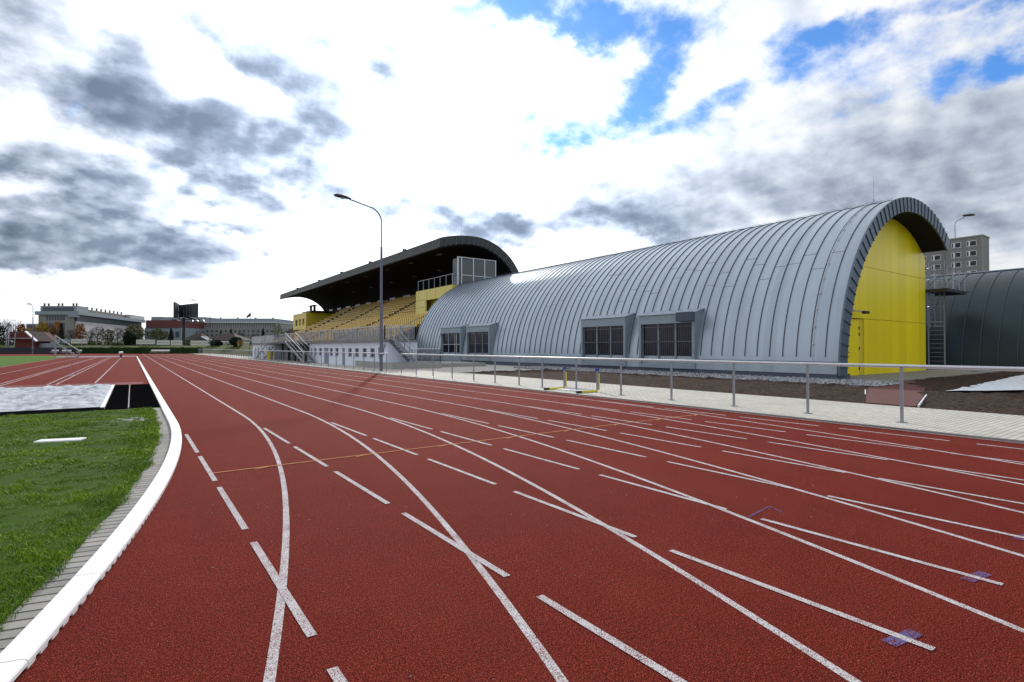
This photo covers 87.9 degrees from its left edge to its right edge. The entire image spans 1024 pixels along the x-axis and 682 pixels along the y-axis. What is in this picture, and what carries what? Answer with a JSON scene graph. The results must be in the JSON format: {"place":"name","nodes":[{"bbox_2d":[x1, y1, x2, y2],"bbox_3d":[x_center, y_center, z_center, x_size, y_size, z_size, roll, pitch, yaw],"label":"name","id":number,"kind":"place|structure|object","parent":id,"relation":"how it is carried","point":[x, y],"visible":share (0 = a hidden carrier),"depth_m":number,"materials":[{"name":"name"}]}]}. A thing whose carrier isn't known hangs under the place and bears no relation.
{"place":"outdoors","nodes":[
{"label":"outdoors","id":0,"kind":"place"},
{"bbox_2d":[27,303,33,353],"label":"street lamp","id":1,"kind":"object","parent":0,"point":[32,331],"visible":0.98,"depth_m":111.95,"materials":[{"name":"metal"}]},
{"bbox_2d":[0,356,62,366],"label":"football turf","id":2,"kind":"structure","parent":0,"point":[8,360],"depth_m":64.00,"materials":[{"name":"plant"}]},
{"bbox_2d":[0,407,162,631],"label":"lawn","id":3,"kind":"structure","parent":0,"point":[6,480],"depth_m":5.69,"materials":[{"name":"plant"}]},
{"bbox_2d":[33,437,86,442],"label":"cover slab","id":4,"kind":"structure","parent":3,"relation":"on","point":[60,440],"depth_m":8.18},
{"bbox_2d":[112,417,146,421],"bbox_3d":[-7.591,1.570,10.552,0.616,0.034,0.710,0,-1,-36],"label":"sand patch","id":5,"kind":"object","parent":3,"relation":"on","point":[131,419],"visible":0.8,"depth_m":10.55,"materials":[{"name":"sand"}]},
{"bbox_2d":[0,345,252,353],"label":"grass bank","id":6,"kind":"structure","parent":0,"point":[236,349],"depth_m":136.47,"materials":[{"name":"plant"}]},
{"bbox_2d":[0,323,8,341],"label":"evergreen tree","id":7,"kind":"object","parent":6,"relation":"on","point":[1,330],"visible":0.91,"depth_m":150.87,"materials":[{"name":"green plant"}]},
{"bbox_2d":[1,319,10,344],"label":"bare tree","id":8,"kind":"object","parent":6,"relation":"on","point":[5,326],"visible":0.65,"depth_m":152.07,"materials":[{"name":"grey plant"}]},
{"bbox_2d":[6,320,23,341],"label":"bare tree","id":9,"kind":"object","parent":6,"relation":"on","point":[9,324],"visible":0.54,"depth_m":148.82,"materials":[{"name":"grey plant"}]},
{"bbox_2d":[16,323,27,331],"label":"autumn tree","id":10,"kind":"object","parent":6,"relation":"on","point":[21,328],"visible":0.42,"depth_m":145.77,"materials":[{"name":"orange plant"}]},
{"bbox_2d":[26,324,37,331],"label":"blue block","id":11,"kind":"structure","parent":6,"relation":"on","point":[30,325],"depth_m":260.01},
{"bbox_2d":[34,321,49,331],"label":"autumn tree","id":12,"kind":"object","parent":6,"relation":"on","point":[45,327],"visible":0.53,"depth_m":149.48,"materials":[{"name":"plant"}]},
{"bbox_2d":[49,320,63,338],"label":"autumn tree","id":13,"kind":"object","parent":6,"relation":"on","point":[56,325],"visible":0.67,"depth_m":150.31,"materials":[{"name":"orange plant"}]},
{"bbox_2d":[58,323,64,343],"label":"evergreen tree","id":14,"kind":"object","parent":6,"relation":"on","point":[61,333],"visible":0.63,"depth_m":145.86,"materials":[{"name":"green plant"}]},
{"bbox_2d":[60,339,69,344],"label":"banner","id":15,"kind":"object","parent":6,"relation":"on","point":[66,340],"visible":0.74,"depth_m":141.47,"materials":[{"name":"grey fabric"}]},
{"bbox_2d":[64,329,74,339],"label":"bare tree","id":16,"kind":"object","parent":6,"relation":"on","point":[72,335],"visible":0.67,"depth_m":153.65,"materials":[{"name":"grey plant"}]},
{"bbox_2d":[71,339,81,345],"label":"banner","id":17,"kind":"object","parent":6,"relation":"on","point":[76,341],"visible":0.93,"depth_m":140.97,"materials":[{"name":"fabric"}]},
{"bbox_2d":[74,324,85,338],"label":"autumn tree","id":18,"kind":"object","parent":6,"relation":"on","point":[77,332],"visible":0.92,"depth_m":149.72,"materials":[{"name":"orange plant"}]},
{"bbox_2d":[84,331,94,342],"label":"bare tree","id":19,"kind":"object","parent":6,"relation":"on","point":[91,334],"visible":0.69,"depth_m":155.68,"materials":[{"name":"grey plant"}]},
{"bbox_2d":[35,303,144,343],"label":"office building","id":20,"kind":"structure","parent":6,"relation":"on","point":[70,317],"depth_m":206.82,"materials":[{"name":"concrete"}]},
{"bbox_2d":[46,315,64,319],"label":"window","id":21,"kind":"structure","parent":20,"relation":"in","point":[48,317],"depth_m":200.05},
{"bbox_2d":[47,322,64,335],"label":"window","id":22,"kind":"structure","parent":20,"relation":"in","point":[48,323],"depth_m":200.05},
{"bbox_2d":[43,307,72,310],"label":"penthouse window","id":23,"kind":"structure","parent":20,"relation":"in","point":[44,308],"depth_m":200.24,"materials":[{"name":"glass"}]},
{"bbox_2d":[90,327,105,343],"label":"bare tree","id":24,"kind":"object","parent":6,"relation":"on","point":[98,334],"visible":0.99,"depth_m":149.94,"materials":[{"name":"grey plant"}]},
{"bbox_2d":[100,329,112,340],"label":"autumn tree","id":25,"kind":"object","parent":6,"relation":"on","point":[108,331],"visible":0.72,"depth_m":155.59,"materials":[{"name":"green plant"}]},
{"bbox_2d":[108,325,123,341],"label":"bare tree","id":26,"kind":"object","parent":6,"relation":"on","point":[118,334],"visible":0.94,"depth_m":149.98,"materials":[{"name":"grey plant"}]},
{"bbox_2d":[0,337,253,345],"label":"undergrowth","id":27,"kind":"object","parent":6,"relation":"on","point":[119,343],"visible":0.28,"depth_m":144.03,"materials":[{"name":"green plant"}]},
{"bbox_2d":[122,331,138,345],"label":"evergreen tree","id":28,"kind":"object","parent":6,"relation":"on","point":[128,337],"visible":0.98,"depth_m":142.18,"materials":[{"name":"green plant"}]},
{"bbox_2d":[123,324,145,339],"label":"autumn tree","id":29,"kind":"object","parent":6,"relation":"on","point":[140,334],"visible":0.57,"depth_m":151.69,"materials":[{"name":"green plant"}]},
{"bbox_2d":[136,339,145,345],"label":"banner","id":30,"kind":"object","parent":6,"relation":"on","point":[141,341],"visible":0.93,"depth_m":140.97,"materials":[{"name":"fabric"}]},
{"bbox_2d":[146,339,154,345],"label":"banner","id":31,"kind":"object","parent":6,"relation":"on","point":[150,341],"visible":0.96,"depth_m":140.97,"materials":[{"name":"fabric"}]},
{"bbox_2d":[147,328,166,341],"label":"autumn tree","id":32,"kind":"object","parent":6,"relation":"on","point":[157,332],"visible":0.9,"depth_m":151.34,"materials":[{"name":"green plant"}]},
{"bbox_2d":[157,340,169,345],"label":"banner","id":33,"kind":"object","parent":6,"relation":"on","point":[163,342],"visible":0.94,"depth_m":140.97,"materials":[{"name":"fabric"}]},
{"bbox_2d":[167,328,173,341],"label":"evergreen tree","id":34,"kind":"object","parent":6,"relation":"on","point":[170,335],"visible":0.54,"depth_m":149.80,"materials":[{"name":"green plant"}]},
{"bbox_2d":[145,317,204,342],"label":"red block","id":35,"kind":"structure","parent":6,"relation":"on","point":[166,324],"depth_m":250.58,"materials":[{"name":"brick"}]},
{"bbox_2d":[171,340,181,344],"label":"banner","id":36,"kind":"object","parent":6,"relation":"on","point":[176,342],"visible":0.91,"depth_m":140.97,"materials":[{"name":"fabric"}]},
{"bbox_2d":[171,302,204,343],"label":"billboard mast","id":37,"kind":"object","parent":6,"relation":"on","point":[188,311],"visible":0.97,"depth_m":150.15,"materials":[{"name":"metal"}]},
{"bbox_2d":[191,341,202,344],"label":"banner","id":38,"kind":"object","parent":6,"relation":"on","point":[196,342],"visible":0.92,"depth_m":140.96,"materials":[{"name":"fabric"}]},
{"bbox_2d":[207,340,222,345],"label":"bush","id":39,"kind":"object","parent":6,"relation":"on","point":[215,342],"visible":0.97,"depth_m":137.30,"materials":[{"name":"green plant"}]},
{"bbox_2d":[185,333,250,344],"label":"bungalow","id":40,"kind":"object","parent":6,"relation":"on","point":[220,337],"visible":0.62,"depth_m":165.67,"materials":[{"name":"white paint"}]},
{"bbox_2d":[171,317,292,341],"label":"office block","id":41,"kind":"structure","parent":6,"relation":"on","point":[237,325],"depth_m":270.51,"materials":[{"name":"metal"}]},
{"bbox_2d":[229,337,242,345],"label":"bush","id":42,"kind":"object","parent":6,"relation":"on","point":[233,340],"visible":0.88,"depth_m":136.15,"materials":[{"name":"green plant"}]},
{"bbox_2d":[246,312,250,352],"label":"flagpole","id":43,"kind":"object","parent":6,"relation":"on","point":[249,315],"visible":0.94,"depth_m":128.03,"materials":[{"name":"metal"}]},
{"bbox_2d":[273,324,282,335],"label":"autumn tree","id":44,"kind":"object","parent":6,"relation":"on","point":[279,330],"visible":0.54,"depth_m":239.47,"materials":[{"name":"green plant"}]},
{"bbox_2d":[251,343,293,358],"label":"terrace building","id":45,"kind":"structure","parent":0,"point":[276,348],"depth_m":65.34,"materials":[{"name":"white concrete"}]},
{"bbox_2d":[251,335,309,343],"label":"terrace fence","id":46,"kind":"object","parent":45,"relation":"on","point":[256,339],"visible":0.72,"depth_m":73.02,"materials":[{"name":"metal"}]},
{"bbox_2d":[278,333,294,341],"bbox_3d":[-24.995,-0.310,58.731,0.055,0.975,7.455,0,-1,-36],"label":"terrace fence","id":47,"kind":"object","parent":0,"point":[291,336],"visible":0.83,"depth_m":57.40,"materials":[{"name":"metal"}]},
{"bbox_2d":[226,354,524,372],"bbox_3d":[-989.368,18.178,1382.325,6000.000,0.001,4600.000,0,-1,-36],"label":"ground","id":48,"kind":"structure","parent":0,"point":[292,359],"depth_m":100.32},
{"bbox_2d":[262,235,518,342],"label":"grandstand","id":49,"kind":"object","parent":48,"relation":"on","point":[419,281],"visible":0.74,"depth_m":79.05,"materials":[{"name":"metal"}]},
{"bbox_2d":[923,234,989,275],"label":"apartment block","id":50,"kind":"structure","parent":48,"relation":"on","point":[972,253],"depth_m":149.68,"materials":[{"name":"white paint"}]},
{"bbox_2d":[931,255,940,260],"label":"window","id":51,"kind":"structure","parent":50,"relation":"in","point":[935,257],"depth_m":155.49,"materials":[{"name":"white paint"}]},
{"bbox_2d":[951,242,960,247],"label":"window","id":52,"kind":"structure","parent":50,"relation":"in","point":[958,244],"depth_m":150.93,"materials":[{"name":"white paint"}]},
{"bbox_2d":[951,252,960,257],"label":"window","id":53,"kind":"structure","parent":50,"relation":"in","point":[958,254],"depth_m":150.89,"materials":[{"name":"white paint"}]},
{"bbox_2d":[952,262,960,267],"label":"window","id":54,"kind":"structure","parent":50,"relation":"in","point":[958,264],"depth_m":150.89,"materials":[{"name":"white paint"}]},
{"bbox_2d":[967,240,976,246],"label":"window","id":55,"kind":"structure","parent":50,"relation":"in","point":[969,243],"depth_m":148.23,"materials":[{"name":"white paint"}]},
{"bbox_2d":[967,250,976,256],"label":"window","id":56,"kind":"structure","parent":50,"relation":"in","point":[969,253],"depth_m":148.01,"materials":[{"name":"white paint"}]},
{"bbox_2d":[967,260,976,265],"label":"window","id":57,"kind":"structure","parent":50,"relation":"in","point":[969,263],"depth_m":148.01,"materials":[{"name":"white paint"}]},
{"bbox_2d":[955,214,974,273],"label":"street lamp","id":58,"kind":"object","parent":48,"relation":"on","point":[964,215],"visible":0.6,"depth_m":70.07,"materials":[{"name":"metal"}]},
{"bbox_2d":[421,364,539,371],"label":"forecourt","id":59,"kind":"structure","parent":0,"point":[487,367],"depth_m":36.15,"materials":[{"name":"concrete"}]},
{"bbox_2d":[281,342,308,360],"bbox_3d":[-20.951,1.195,60.193,8.000,2.000,15.500,0,-1,-36],"label":"stair bay","id":60,"kind":"object","parent":59,"relation":"on","point":[306,344],"visible":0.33,"depth_m":60.63,"materials":[{"name":"metal"}]},
{"bbox_2d":[355,348,485,368],"bbox_3d":[-6.651,1.255,40.124,8.100,1.396,7.020,0,-1,-36],"label":"concrete landing","id":61,"kind":"object","parent":59,"relation":"on","point":[439,363],"visible":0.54,"depth_m":36.96,"materials":[{"name":"concrete"}]},
{"bbox_2d":[388,325,415,361],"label":"steel stairs","id":62,"kind":"structure","parent":61,"relation":"on","point":[398,346],"depth_m":35.77,"materials":[{"name":"metal"}]},
{"bbox_2d":[416,179,949,379],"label":"sports hall","id":63,"kind":"structure","parent":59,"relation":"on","point":[847,285],"depth_m":29.48,"materials":[{"name":"metal"}]},
{"bbox_2d":[848,320,859,375],"bbox_3d":[16.668,0.348,25.979,1.450,2.730,0.065,0,-1,-36],"label":"door","id":64,"kind":"structure","parent":63,"relation":"in","point":[853,349],"depth_m":26.04,"materials":[{"name":"yellow"}]},
{"bbox_2d":[851,319,862,374],"bbox_3d":[15.872,0.307,25.493,4.290,2.820,0.070,0,-1,-36],"label":"door frame","id":65,"kind":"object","parent":63,"relation":"in","point":[860,321],"depth_m":26.60,"materials":[{"name":"metal"}]},
{"bbox_2d":[0,354,1023,681],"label":"track","id":66,"kind":"structure","parent":0,"point":[184,588],"depth_m":3.96,"materials":[{"name":"rubber"}]},
{"bbox_2d":[5,331,57,346],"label":"red hut","id":67,"kind":"object","parent":66,"relation":"on","point":[40,339],"visible":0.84,"depth_m":121.00,"materials":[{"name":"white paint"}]},
{"bbox_2d":[0,347,75,353],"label":"fence screen","id":68,"kind":"object","parent":66,"relation":"on","point":[24,350],"visible":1,"depth_m":118.98,"materials":[{"name":"blue fabric"}]},
{"bbox_2d":[0,408,103,415],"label":"rubber mat","id":69,"kind":"object","parent":66,"relation":"on","point":[50,411],"visible":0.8,"depth_m":11.85,"materials":[{"name":"rubber"}]},
{"bbox_2d":[0,384,111,411],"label":"sand pit","id":70,"kind":"object","parent":66,"relation":"on","point":[65,397],"visible":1,"depth_m":14.61,"materials":[{"name":"sand"}]},
{"bbox_2d":[1,357,120,385],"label":"runway lines","id":71,"kind":"object","parent":66,"relation":"on","point":[59,368],"visible":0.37,"depth_m":31.02,"materials":[{"name":"white paint"}]},
{"bbox_2d":[54,335,79,357],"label":"judges steps","id":72,"kind":"structure","parent":66,"relation":"on","point":[55,342],"depth_m":76.02,"materials":[{"name":"metal"}]},
{"bbox_2d":[0,382,143,387],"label":"sand dusted strip","id":73,"kind":"object","parent":66,"relation":"on","point":[116,383],"visible":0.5,"depth_m":20.93,"materials":[{"name":"rubber"}]},
{"bbox_2d":[0,407,170,652],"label":"edging pavers","id":74,"kind":"object","parent":66,"relation":"on","point":[33,608],"visible":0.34,"depth_m":3.82,"materials":[{"name":"concrete"}]},
{"bbox_2d":[0,356,181,681],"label":"track kerb","id":75,"kind":"structure","parent":66,"relation":"on","point":[24,647],"depth_m":3.29,"materials":[{"name":"white paint"}]},
{"bbox_2d":[58,356,135,356],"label":"cross kerb","id":76,"kind":"structure","parent":66,"relation":"on","point":[90,356],"depth_m":81.43,"materials":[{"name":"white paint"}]},
{"bbox_2d":[100,385,114,408],"bbox_3d":[-12.459,1.641,16.428,0.080,0.055,9.350,0,-1,-36],"label":"pit edge board","id":77,"kind":"object","parent":66,"relation":"on","point":[105,401],"visible":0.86,"depth_m":15.00,"materials":[{"name":"white paint"}]},
{"bbox_2d":[105,385,128,409],"bbox_3d":[-12.123,1.646,16.422,0.420,0.044,9.750,0,-1,-36],"label":"rubber mat","id":78,"kind":"object","parent":66,"relation":"on","point":[118,398],"visible":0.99,"depth_m":14.83,"materials":[{"name":"rubber"}]},
{"bbox_2d":[76,347,202,353],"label":"hedge","id":79,"kind":"object","parent":66,"relation":"on","point":[135,350],"visible":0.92,"depth_m":124.98,"materials":[{"name":"green plant"}]},
{"bbox_2d":[130,384,159,408],"bbox_3d":[-11.669,1.650,16.747,0.595,0.044,9.750,0,-1,-36],"label":"rubber mat","id":80,"kind":"object","parent":66,"relation":"on","point":[142,395],"visible":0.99,"depth_m":15.21,"materials":[{"name":"rubber"}]},
{"bbox_2d":[214,413,705,472],"bbox_3d":[0.454,1.572,8.979,9.690,0.001,0.125,0,-1,-36],"label":"orange cross line","id":81,"kind":"object","parent":66,"relation":"on","point":[432,446],"visible":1,"depth_m":7.77,"materials":[{"name":"paint"}]},
{"bbox_2d":[211,425,915,676],"bbox_3d":[-0.752,1.536,5.985,6.199,0.010,7.296,0,-1,-36],"label":"grit","id":82,"kind":"object","parent":66,"relation":"on","point":[499,498],"visible":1,"depth_m":4.70,"materials":[{"name":"rubber"}]},
{"bbox_2d":[143,354,1023,681],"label":"lane lines","id":83,"kind":"object","parent":66,"relation":"on","point":[491,582],"visible":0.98,"depth_m":4.04,"materials":[{"name":"white paint"}]},
{"bbox_2d":[184,401,1023,681],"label":"lane markings","id":84,"kind":"object","parent":66,"relation":"on","point":[336,674],"visible":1,"depth_m":3.89,"materials":[{"name":"white paint"}]},
{"bbox_2d":[198,354,1023,442],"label":"paving kerb","id":85,"kind":"structure","parent":66,"relation":"on","point":[942,433],"depth_m":11.50,"materials":[{"name":"concrete"}]},
{"bbox_2d":[748,506,1023,646],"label":"blue paint marks","id":86,"kind":"object","parent":66,"relation":"on","point":[896,641],"visible":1,"depth_m":2.73},
{"bbox_2d":[0,0,1023,338],"label":"sky","id":87,"kind":"structure","parent":0,"point":[155,154],"materials":[{"name":"white"}]},
{"bbox_2d":[200,353,1023,439],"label":"paving","id":88,"kind":"structure","parent":0,"point":[1006,426],"depth_m":13.17,"materials":[{"name":"concrete"}]},
{"bbox_2d":[191,299,210,353],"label":"street lamp","id":89,"kind":"object","parent":88,"relation":"on","point":[209,329],"visible":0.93,"depth_m":112.20,"materials":[{"name":"metal"}]},
{"bbox_2d":[255,335,276,358],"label":"steel stairs","id":90,"kind":"structure","parent":88,"relation":"on","point":[258,352],"depth_m":64.19,"materials":[{"name":"metal"}]},
{"bbox_2d":[267,351,272,359],"bbox_3d":[-28.852,1.718,63.324,0.760,0.970,0.723,0,-1,-36],"label":"bin","id":91,"kind":"object","parent":88,"relation":"on","point":[268,355],"visible":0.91,"depth_m":63.04,"materials":[{"name":"yellow paint"}]},
{"bbox_2d":[199,349,387,371],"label":"track railing","id":92,"kind":"object","parent":88,"relation":"on","point":[204,351],"visible":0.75,"depth_m":45.86,"materials":[{"name":"metal"}]},
{"bbox_2d":[285,333,313,362],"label":"steel stairs","id":93,"kind":"structure","parent":88,"relation":"on","point":[300,348],"depth_m":51.90,"materials":[{"name":"metal"}]},
{"bbox_2d":[334,194,383,370],"bbox_3d":[-9.158,-3.400,31.856,3.046,10.446,0.391,0,-1,-36],"label":"street lamp","id":94,"kind":"object","parent":88,"relation":"on","point":[380,347],"visible":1,"depth_m":32.56,"materials":[{"name":"metal"}]},
{"bbox_2d":[307,339,417,365],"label":"terrace building","id":95,"kind":"structure","parent":88,"relation":"on","point":[372,346],"depth_m":40.98,"materials":[{"name":"white paint"}]},
{"bbox_2d":[325,348,327,363],"bbox_3d":[-16.400,1.317,47.092,0.105,1.380,1.298,0,-1,-36],"label":"door","id":96,"kind":"structure","parent":95,"relation":"in","point":[326,349],"depth_m":47.23,"materials":[{"name":"grey metal"}]},
{"bbox_2d":[299,325,415,341],"bbox_3d":[-11.787,-0.448,47.279,8.205,0.975,22.455,0,-1,-36],"label":"terrace fence","id":97,"kind":"object","parent":95,"relation":"on","point":[370,331],"visible":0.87,"depth_m":40.63,"materials":[{"name":"metal"}]},
{"bbox_2d":[557,389,582,391],"bbox_3d":[2.012,1.635,17.592,0.270,0.025,1.300,0,-1,-36],"label":"hurdle board","id":98,"kind":"object","parent":88,"relation":"on","point":[569,390],"visible":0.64,"depth_m":17.64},
{"bbox_2d":[544,367,599,392],"bbox_3d":[1.955,1.266,17.556,0.970,0.768,1.690,0,-1,-36],"label":"hurdle","id":99,"kind":"object","parent":88,"relation":"on","point":[587,390],"visible":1,"depth_m":17.63,"materials":[{"name":"yellow paint"}]},
{"bbox_2d":[400,353,1023,422],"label":"track railing","id":100,"kind":"object","parent":88,"relation":"on","point":[900,366],"visible":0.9,"depth_m":12.76,"materials":[{"name":"metal"}]},
{"bbox_2d":[514,366,899,386],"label":"gravel","id":101,"kind":"structure","parent":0,"point":[817,380],"depth_m":24.18,"materials":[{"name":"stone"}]},
{"bbox_2d":[464,368,1023,415],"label":"soil bed","id":102,"kind":"object","parent":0,"point":[1009,402],"visible":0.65,"depth_m":17.80,"materials":[{"name":"soil"}]},
{"bbox_2d":[917,394,926,406],"bbox_3d":[10.978,1.586,14.196,0.030,0.070,3.711,-1,-1,40],"label":"edging board","id":103,"kind":"object","parent":102,"relation":"on","point":[920,403],"visible":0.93,"depth_m":13.73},
{"bbox_2d":[866,380,924,406],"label":"red path","id":104,"kind":"structure","parent":0,"point":[885,395],"depth_m":15.90,"materials":[{"name":"rubber"}]},
{"bbox_2d":[823,369,1004,381],"bbox_3d":[22.299,1.762,28.360,22.700,0.100,3.000,0,-1,-36],"label":"concrete apron","id":105,"kind":"object","parent":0,"point":[907,376],"visible":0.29,"depth_m":26.85,"materials":[{"name":"concrete"}]},
{"bbox_2d":[925,268,1023,371],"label":"dark hall","id":106,"kind":"structure","parent":105,"relation":"on","point":[984,316],"depth_m":33.48,"materials":[{"name":"metal"}]},
{"bbox_2d":[925,261,968,369],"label":"ladder tower","id":107,"kind":"structure","parent":0,"point":[943,291],"depth_m":32.34,"materials":[{"name":"metal"}]},
{"bbox_2d":[908,370,1023,385],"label":"soil patch","id":108,"kind":"object","parent":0,"point":[968,380],"visible":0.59,"depth_m":23.42,"materials":[{"name":"soil"}]},
{"bbox_2d":[946,375,1023,390],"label":"ground fleece","id":109,"kind":"object","parent":108,"relation":"on","point":[1014,383],"visible":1,"depth_m":18.54,"materials":[{"name":"fabric"}]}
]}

